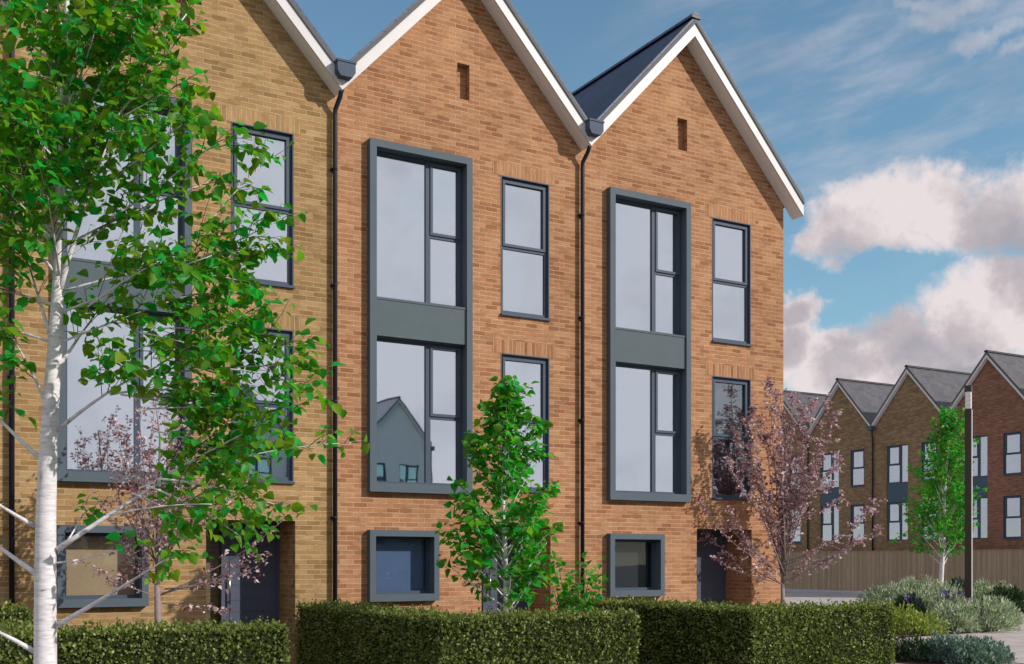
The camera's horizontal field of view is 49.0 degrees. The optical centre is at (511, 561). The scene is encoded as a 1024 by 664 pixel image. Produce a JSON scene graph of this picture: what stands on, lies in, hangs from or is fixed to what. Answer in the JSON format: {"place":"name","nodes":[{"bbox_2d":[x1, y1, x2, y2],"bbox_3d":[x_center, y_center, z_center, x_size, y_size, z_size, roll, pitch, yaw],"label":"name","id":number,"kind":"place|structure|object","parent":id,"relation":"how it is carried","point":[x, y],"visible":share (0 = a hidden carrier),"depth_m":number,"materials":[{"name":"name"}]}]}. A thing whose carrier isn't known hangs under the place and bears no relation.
{"place":"outdoors","nodes":[
{"label":"outdoors","id":0,"kind":"place"},
{"bbox_2d":[0,0,371,663],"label":"birch tree","id":1,"kind":"object","parent":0,"point":[37,113],"visible":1,"depth_m":7.42,"materials":[{"name":"green plant"}]},
{"bbox_2d":[295,0,1023,393],"label":"sky","id":2,"kind":"structure","parent":0,"point":[898,125],"materials":[{"name":"blue"}]},
{"bbox_2d":[785,589,872,592],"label":"pavement","id":3,"kind":"structure","parent":0,"point":[824,590],"depth_m":58.97,"materials":[{"name":"concrete"}]},
{"bbox_2d":[785,593,1023,662],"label":"square","id":4,"kind":"structure","parent":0,"point":[1013,640],"depth_m":25.57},
{"bbox_2d":[891,613,1005,637],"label":"planting soil","id":5,"kind":"structure","parent":0,"point":[913,634],"depth_m":25.19,"materials":[{"name":"brown soil"}]},
{"bbox_2d":[854,580,915,603],"bbox_3d":[10.634,1.105,32.079,2.016,1.234,2.065,0,0,0],"label":"shrub","id":6,"kind":"object","parent":5,"relation":"on","point":[881,596],"visible":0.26,"depth_m":31.86,"materials":[{"name":"green plant"}]},
{"bbox_2d":[883,601,922,632],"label":"shrub","id":7,"kind":"object","parent":5,"relation":"on","point":[900,615],"visible":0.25,"depth_m":25.23,"materials":[{"name":"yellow plant"}]},
{"bbox_2d":[891,591,927,620],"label":"shrub","id":8,"kind":"object","parent":5,"relation":"on","point":[911,599],"visible":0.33,"depth_m":29.20,"materials":[{"name":"green plant"}]},
{"bbox_2d":[887,573,936,596],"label":"shrub","id":9,"kind":"object","parent":5,"relation":"on","point":[908,581],"visible":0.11,"depth_m":40.18,"materials":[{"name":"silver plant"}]},
{"bbox_2d":[885,583,950,619],"bbox_3d":[10.928,1.107,30.488,1.861,1.094,1.953,0,0,0],"label":"shrub","id":10,"kind":"object","parent":5,"relation":"on","point":[927,599],"visible":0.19,"depth_m":30.14,"materials":[{"name":"green plant"}]},
{"bbox_2d":[896,609,949,634],"bbox_3d":[9.002,1.351,24.669,1.154,0.642,1.114,0,0,34],"label":"shrub","id":11,"kind":"object","parent":5,"relation":"on","point":[918,618],"visible":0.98,"depth_m":24.52,"materials":[{"name":"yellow plant"}]},
{"bbox_2d":[912,578,964,597],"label":"shrub","id":12,"kind":"object","parent":5,"relation":"on","point":[940,587],"visible":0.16,"depth_m":35.72,"materials":[{"name":"green plant"}]},
{"bbox_2d":[891,404,987,584],"bbox_3d":[14.564,-1.838,37.912,2.808,6.931,2.871,0,0,41],"label":"birch tree","id":13,"kind":"object","parent":5,"relation":"on","point":[944,523],"visible":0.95,"depth_m":37.82,"materials":[{"name":"green plant"}]},
{"bbox_2d":[925,588,970,616],"bbox_3d":[11.879,1.190,30.419,1.567,0.946,1.490,0,0,-16],"label":"lavender","id":14,"kind":"object","parent":5,"relation":"on","point":[957,596],"visible":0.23,"depth_m":30.29,"materials":[{"name":"green plant"}]},
{"bbox_2d":[925,597,984,632],"bbox_3d":[9.930,1.219,25.528,1.371,0.852,1.326,0,0,0],"label":"shrub","id":15,"kind":"object","parent":5,"relation":"on","point":[971,624],"visible":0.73,"depth_m":25.23,"materials":[{"name":"green plant"}]},
{"bbox_2d":[946,575,982,602],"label":"shrub","id":16,"kind":"object","parent":5,"relation":"on","point":[958,580],"visible":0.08,"depth_m":36.58,"materials":[{"name":"green plant"}]},
{"bbox_2d":[964,385,972,601],"bbox_3d":[12.586,-1.613,31.000,0.340,6.467,0.340,0,0,32],"label":"lamp post","id":17,"kind":"object","parent":5,"relation":"on","point":[968,495],"visible":0.79,"depth_m":30.93,"materials":[{"name":"brown metal"}]},
{"bbox_2d":[945,592,1020,631],"bbox_3d":[10.833,1.155,26.023,1.613,0.953,1.678,0,0,0],"label":"shrub","id":18,"kind":"object","parent":5,"relation":"on","point":[996,611],"visible":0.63,"depth_m":25.67,"materials":[{"name":"green plant"}]},
{"bbox_2d":[961,577,1020,610],"bbox_3d":[15.163,1.064,35.797,2.209,1.196,2.186,0,0,0],"label":"shrub","id":19,"kind":"object","parent":5,"relation":"on","point":[982,588],"visible":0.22,"depth_m":35.41,"materials":[{"name":"green plant"}]},
{"bbox_2d":[976,595,1023,625],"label":"shrub","id":20,"kind":"object","parent":5,"relation":"on","point":[1016,611],"visible":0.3,"depth_m":28.13,"materials":[{"name":"green plant"}]},
{"bbox_2d":[984,581,1023,612],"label":"shrub","id":21,"kind":"object","parent":5,"relation":"on","point":[1012,594],"visible":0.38,"depth_m":34.42,"materials":[{"name":"green plant"}]},
{"bbox_2d":[893,649,1005,663],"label":"planting soil","id":22,"kind":"structure","parent":0,"point":[923,662],"depth_m":17.81,"materials":[{"name":"brown soil"}]},
{"bbox_2d":[891,633,933,661],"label":"ground cover plant","id":23,"kind":"object","parent":22,"relation":"on","point":[908,647],"visible":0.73,"depth_m":18.05,"materials":[{"name":"green plant"}]},
{"bbox_2d":[914,629,969,663],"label":"ground cover plant","id":24,"kind":"object","parent":22,"relation":"on","point":[938,640],"visible":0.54,"depth_m":17.83,"materials":[{"name":"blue plant"}]},
{"bbox_2d":[929,631,1008,663],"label":"ground cover plant","id":25,"kind":"object","parent":22,"relation":"on","point":[963,646],"visible":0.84,"depth_m":17.40,"materials":[{"name":"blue plant"}]},
{"bbox_2d":[964,637,1017,663],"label":"ground cover plant","id":26,"kind":"object","parent":22,"relation":"on","point":[1002,659],"visible":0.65,"depth_m":17.53,"materials":[{"name":"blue plant"}]},
{"bbox_2d":[891,662,1019,663],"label":"garden path","id":27,"kind":"structure","parent":0,"point":[909,663],"depth_m":17.77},
{"label":"garden soil","id":28,"kind":"structure","parent":0,"visible":0},
{"bbox_2d":[292,597,642,663],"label":"hedge","id":29,"kind":"object","parent":28,"relation":"on","point":[337,632],"visible":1,"depth_m":13.60,"materials":[{"name":"green plant"}]},
{"bbox_2d":[435,375,562,612],"bbox_3d":[-0.172,-0.435,14.844,1.682,4.117,1.566,0,0,0],"label":"birch tree","id":30,"kind":"object","parent":28,"relation":"on","point":[507,389],"visible":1,"depth_m":14.73,"materials":[{"name":"green plant"}]},
{"bbox_2d":[544,550,607,612],"bbox_3d":[0.944,0.719,16.191,0.859,1.766,0.815,0,0,-38],"label":"garden shrub","id":31,"kind":"object","parent":28,"relation":"on","point":[573,599],"visible":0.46,"depth_m":16.11,"materials":[{"name":"green plant"}]},
{"label":"garden soil","id":32,"kind":"structure","parent":0,"visible":0},
{"bbox_2d":[555,594,898,663],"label":"hedge","id":33,"kind":"object","parent":32,"relation":"on","point":[689,632],"visible":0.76,"depth_m":15.79,"materials":[{"name":"green plant"}]},
{"bbox_2d":[695,376,887,605],"bbox_3d":[5.241,-0.954,21.131,3.934,5.149,1.277,0,0,0],"label":"plum tree","id":34,"kind":"object","parent":32,"relation":"on","point":[782,499],"visible":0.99,"depth_m":21.11,"materials":[{"name":"purple plant"}]},
{"label":"garden soil","id":35,"kind":"structure","parent":0,"visible":0},
{"bbox_2d":[0,599,33,623],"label":"shrub","id":36,"kind":"object","parent":35,"relation":"on","point":[21,613],"visible":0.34,"depth_m":12.21,"materials":[{"name":"green plant"}]},
{"bbox_2d":[0,616,293,663],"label":"hedge","id":37,"kind":"object","parent":35,"relation":"on","point":[224,642],"visible":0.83,"depth_m":11.12,"materials":[{"name":"green plant"}]},
{"bbox_2d":[70,376,294,624],"bbox_3d":[-4.108,-0.393,14.249,2.697,4.027,1.363,0,0,0],"label":"plum tree","id":38,"kind":"object","parent":35,"relation":"on","point":[156,521],"visible":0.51,"depth_m":14.22,"materials":[{"name":"purple plant"}]},
{"label":"ground","id":39,"kind":"structure","parent":0,"visible":0},
{"bbox_2d":[0,0,9,608],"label":"terraced house","id":40,"kind":"structure","parent":39,"relation":"on","point":[4,514],"depth_m":15.12,"materials":[{"name":"brown brick"}]},
{"bbox_2d":[7,0,342,663],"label":"terraced house","id":41,"kind":"structure","parent":39,"relation":"on","point":[270,64],"depth_m":16.64,"materials":[{"name":"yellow brick"}]},
{"bbox_2d":[66,305,136,472],"bbox_3d":[-5.792,-2.401,15.835,0.979,2.318,0.070,0,0,-30],"label":"window","id":42,"kind":"structure","parent":41,"relation":"in","point":[89,436],"depth_m":15.79,"materials":[{"name":"clear glass"}]},
{"bbox_2d":[66,91,136,261],"bbox_3d":[-5.792,-5.366,15.835,0.979,2.361,0.070,0,0,-30],"label":"window","id":43,"kind":"structure","parent":41,"relation":"in","point":[101,253],"depth_m":15.85,"materials":[{"name":"clear glass"}]},
{"bbox_2d":[65,533,138,598],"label":"window","id":44,"kind":"structure","parent":41,"relation":"in","point":[81,582],"depth_m":15.90,"materials":[{"name":"clear glass"}]},
{"bbox_2d":[137,314,181,473],"bbox_3d":[-5.091,-2.401,16.232,0.626,2.318,0.088,0,0,-30],"label":"window","id":45,"kind":"structure","parent":41,"relation":"in","point":[145,432],"depth_m":16.19,"materials":[{"name":"clear glass"}]},
{"bbox_2d":[137,109,181,261],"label":"window","id":46,"kind":"structure","parent":41,"relation":"in","point":[174,150],"depth_m":16.27,"materials":[{"name":"grey glass"}]},
{"bbox_2d":[225,526,275,624],"bbox_3d":[-4.088,0.491,17.586,0.814,2.088,0.113,0,0,-30],"label":"door","id":47,"kind":"structure","parent":41,"relation":"in","point":[245,597],"depth_m":17.61,"materials":[{"name":"grey paint"}]},
{"bbox_2d":[230,328,294,483],"bbox_3d":[-3.813,-2.352,17.022,0.986,2.342,0.345,0,0,-30],"label":"window","id":48,"kind":"structure","parent":41,"relation":"in","point":[283,471],"depth_m":17.05,"materials":[{"name":"grey glass"}]},
{"bbox_2d":[231,121,294,288],"bbox_3d":[-3.813,-5.342,17.022,0.986,2.366,0.345,0,0,-30],"label":"window","id":49,"kind":"structure","parent":41,"relation":"in","point":[280,179],"depth_m":17.05,"materials":[{"name":"grey glass"}]},
{"bbox_2d":[276,0,591,614],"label":"terraced house","id":50,"kind":"structure","parent":39,"relation":"on","point":[461,138],"depth_m":18.48,"materials":[{"name":"orange brick"}]},
{"bbox_2d":[377,338,427,484],"bbox_3d":[-1.813,-2.401,18.147,0.979,2.318,0.070,0,0,-30],"label":"window","id":51,"kind":"structure","parent":50,"relation":"in","point":[402,366],"depth_m":18.16,"materials":[{"name":"clear glass"}]},
{"bbox_2d":[377,151,427,302],"bbox_3d":[-1.813,-5.366,18.147,0.979,2.361,0.070,0,0,-30],"label":"window","id":52,"kind":"structure","parent":50,"relation":"in","point":[402,181],"depth_m":18.16,"materials":[{"name":"clear glass"}]},
{"bbox_2d":[376,536,428,593],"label":"window","id":53,"kind":"structure","parent":50,"relation":"in","point":[399,560],"depth_m":18.28,"materials":[{"name":"grey glass"}]},
{"bbox_2d":[428,344,461,485],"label":"window","id":54,"kind":"structure","parent":50,"relation":"in","point":[444,362],"depth_m":18.54,"materials":[{"name":"grey glass"}]},
{"bbox_2d":[428,161,461,306],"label":"window","id":55,"kind":"structure","parent":50,"relation":"in","point":[444,180],"depth_m":18.54,"materials":[{"name":"grey glass"}]},
{"bbox_2d":[486,530,524,613],"bbox_3d":[-0.109,0.491,19.898,0.814,2.088,0.113,0,0,-30],"label":"door","id":56,"kind":"structure","parent":50,"relation":"in","point":[495,595],"depth_m":19.83,"materials":[{"name":"grey paint"}]},
{"bbox_2d":[501,353,548,492],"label":"window","id":57,"kind":"structure","parent":50,"relation":"in","point":[527,369],"depth_m":19.41,"materials":[{"name":"grey glass"}]},
{"bbox_2d":[500,175,550,320],"bbox_3d":[0.164,-5.342,19.333,0.986,2.366,0.345,0,0,-30],"label":"window","id":58,"kind":"structure","parent":50,"relation":"in","point":[524,203],"depth_m":19.30,"materials":[{"name":"grey glass"}]},
{"bbox_2d":[571,12,804,605],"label":"terraced house","id":59,"kind":"structure","parent":39,"relation":"on","point":[689,190],"depth_m":20.89,"materials":[{"name":"orange brick"}]},
{"bbox_2d":[615,539,653,589],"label":"window","id":60,"kind":"structure","parent":59,"relation":"in","point":[631,556],"depth_m":20.62,"materials":[{"name":"grey glass"}]},
{"bbox_2d":[616,364,653,492],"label":"window","id":61,"kind":"structure","parent":59,"relation":"in","point":[634,384],"depth_m":20.49,"materials":[{"name":"grey glass"}]},
{"bbox_2d":[616,198,653,331],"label":"window","id":62,"kind":"structure","parent":59,"relation":"in","point":[634,220],"depth_m":20.49,"materials":[{"name":"grey glass"}]},
{"bbox_2d":[654,368,680,493],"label":"window","id":63,"kind":"structure","parent":59,"relation":"in","point":[667,383],"depth_m":20.87,"materials":[{"name":"grey glass"}]},
{"bbox_2d":[654,206,680,334],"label":"window","id":64,"kind":"structure","parent":59,"relation":"in","point":[667,222],"depth_m":20.87,"materials":[{"name":"grey glass"}]},
{"bbox_2d":[697,533,722,603],"bbox_3d":[3.854,0.491,22.233,0.814,2.088,0.058,0,0,-30],"label":"door","id":65,"kind":"structure","parent":59,"relation":"in","point":[709,572],"depth_m":22.24,"materials":[{"name":"grey paint"}]},
{"bbox_2d":[712,375,752,500],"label":"window","id":66,"kind":"structure","parent":59,"relation":"in","point":[731,397],"depth_m":21.73,"materials":[{"name":"grey glass"}]},
{"bbox_2d":[712,217,752,346],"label":"window","id":67,"kind":"structure","parent":59,"relation":"in","point":[731,240],"depth_m":21.62,"materials":[{"name":"grey glass"}]},
{"bbox_2d":[783,390,827,551],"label":"gabled house","id":68,"kind":"structure","parent":39,"relation":"on","point":[799,542],"depth_m":63.47,"materials":[{"name":"brown brick"}]},
{"bbox_2d":[789,508,800,542],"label":"window","id":69,"kind":"structure","parent":68,"relation":"in","point":[789,508],"depth_m":63.32,"materials":[{"name":"grey glass"}]},
{"bbox_2d":[789,456,800,490],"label":"window","id":70,"kind":"structure","parent":68,"relation":"in","point":[793,471],"depth_m":63.53,"materials":[{"name":"grey glass"}]},
{"bbox_2d":[803,378,894,550],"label":"gabled house","id":71,"kind":"structure","parent":39,"relation":"on","point":[859,402],"depth_m":60.22,"materials":[{"name":"brown brick"}]},
{"bbox_2d":[821,506,832,541],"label":"window","id":72,"kind":"structure","parent":71,"relation":"in","point":[831,523],"depth_m":61.29,"materials":[{"name":"grey glass"}]},
{"bbox_2d":[821,453,832,488],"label":"window","id":73,"kind":"structure","parent":71,"relation":"in","point":[827,465],"depth_m":61.35,"materials":[{"name":"grey glass"}]},
{"bbox_2d":[833,506,838,541],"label":"window","id":74,"kind":"structure","parent":71,"relation":"in","point":[833,506],"depth_m":60.82,"materials":[{"name":"grey glass"}]},
{"bbox_2d":[833,452,838,487],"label":"window","id":75,"kind":"structure","parent":71,"relation":"in","point":[836,473],"depth_m":60.77,"materials":[{"name":"grey glass"}]},
{"bbox_2d":[851,449,863,486],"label":"window","id":76,"kind":"structure","parent":71,"relation":"in","point":[857,456],"depth_m":59.50,"materials":[{"name":"grey glass"}]},
{"bbox_2d":[851,504,864,541],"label":"window","id":77,"kind":"structure","parent":71,"relation":"in","point":[857,505],"depth_m":59.61,"materials":[{"name":"grey glass"}]},
{"bbox_2d":[784,549,1023,593],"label":"board fence","id":78,"kind":"object","parent":39,"relation":"on","point":[856,570],"visible":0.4,"depth_m":55.95,"materials":[{"name":"brown wood"}]},
{"bbox_2d":[785,590,1023,600],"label":"kerb","id":79,"kind":"structure","parent":39,"relation":"on","point":[821,592],"depth_m":55.93,"materials":[{"name":"concrete"}]},
{"bbox_2d":[867,365,970,551],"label":"gabled house","id":80,"kind":"structure","parent":39,"relation":"on","point":[905,414],"depth_m":56.83,"materials":[{"name":"brown brick"}]},
{"bbox_2d":[888,502,900,540],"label":"window","id":81,"kind":"structure","parent":80,"relation":"in","point":[892,503],"depth_m":57.33,"materials":[{"name":"grey glass"}]},
{"bbox_2d":[888,445,900,483],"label":"window","id":82,"kind":"structure","parent":80,"relation":"in","point":[894,452],"depth_m":57.36,"materials":[{"name":"grey glass"}]},
{"bbox_2d":[901,502,907,540],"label":"window","id":83,"kind":"structure","parent":80,"relation":"in","point":[901,502],"depth_m":56.83,"materials":[{"name":"grey glass"}]},
{"bbox_2d":[901,444,907,482],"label":"window","id":84,"kind":"structure","parent":80,"relation":"in","point":[905,448],"depth_m":56.78,"materials":[{"name":"grey glass"}]},
{"bbox_2d":[921,500,936,540],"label":"window","id":85,"kind":"structure","parent":80,"relation":"in","point":[934,501],"depth_m":55.56,"materials":[{"name":"grey glass"}]},
{"bbox_2d":[921,441,936,481],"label":"window","id":86,"kind":"structure","parent":80,"relation":"in","point":[923,444],"depth_m":55.63,"materials":[{"name":"grey glass"}]},
{"bbox_2d":[946,350,1023,550],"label":"gabled house","id":87,"kind":"structure","parent":39,"relation":"on","point":[995,379],"depth_m":52.15,"materials":[{"name":"red brick"}]},
{"bbox_2d":[964,498,978,538],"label":"window","id":88,"kind":"structure","parent":87,"relation":"in","point":[977,518],"depth_m":52.94,"materials":[{"name":"grey glass"}]},
{"bbox_2d":[964,436,978,476],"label":"window","id":89,"kind":"structure","parent":87,"relation":"in","point":[975,450],"depth_m":53.16,"materials":[{"name":"grey glass"}]},
{"bbox_2d":[979,497,986,538],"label":"window","id":90,"kind":"structure","parent":87,"relation":"in","point":[980,498],"depth_m":52.86,"materials":[{"name":"grey glass"}]},
{"bbox_2d":[979,435,986,476],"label":"window","id":91,"kind":"structure","parent":87,"relation":"in","point":[982,439],"depth_m":52.84,"materials":[{"name":"grey glass"}]},
{"bbox_2d":[1002,495,1021,538],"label":"window","id":92,"kind":"structure","parent":87,"relation":"in","point":[1005,498],"depth_m":51.64,"materials":[{"name":"grey glass"}]},
{"bbox_2d":[1002,431,1021,475],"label":"window","id":93,"kind":"structure","parent":87,"relation":"in","point":[1012,441],"depth_m":51.45,"materials":[{"name":"grey glass"}]}
]}

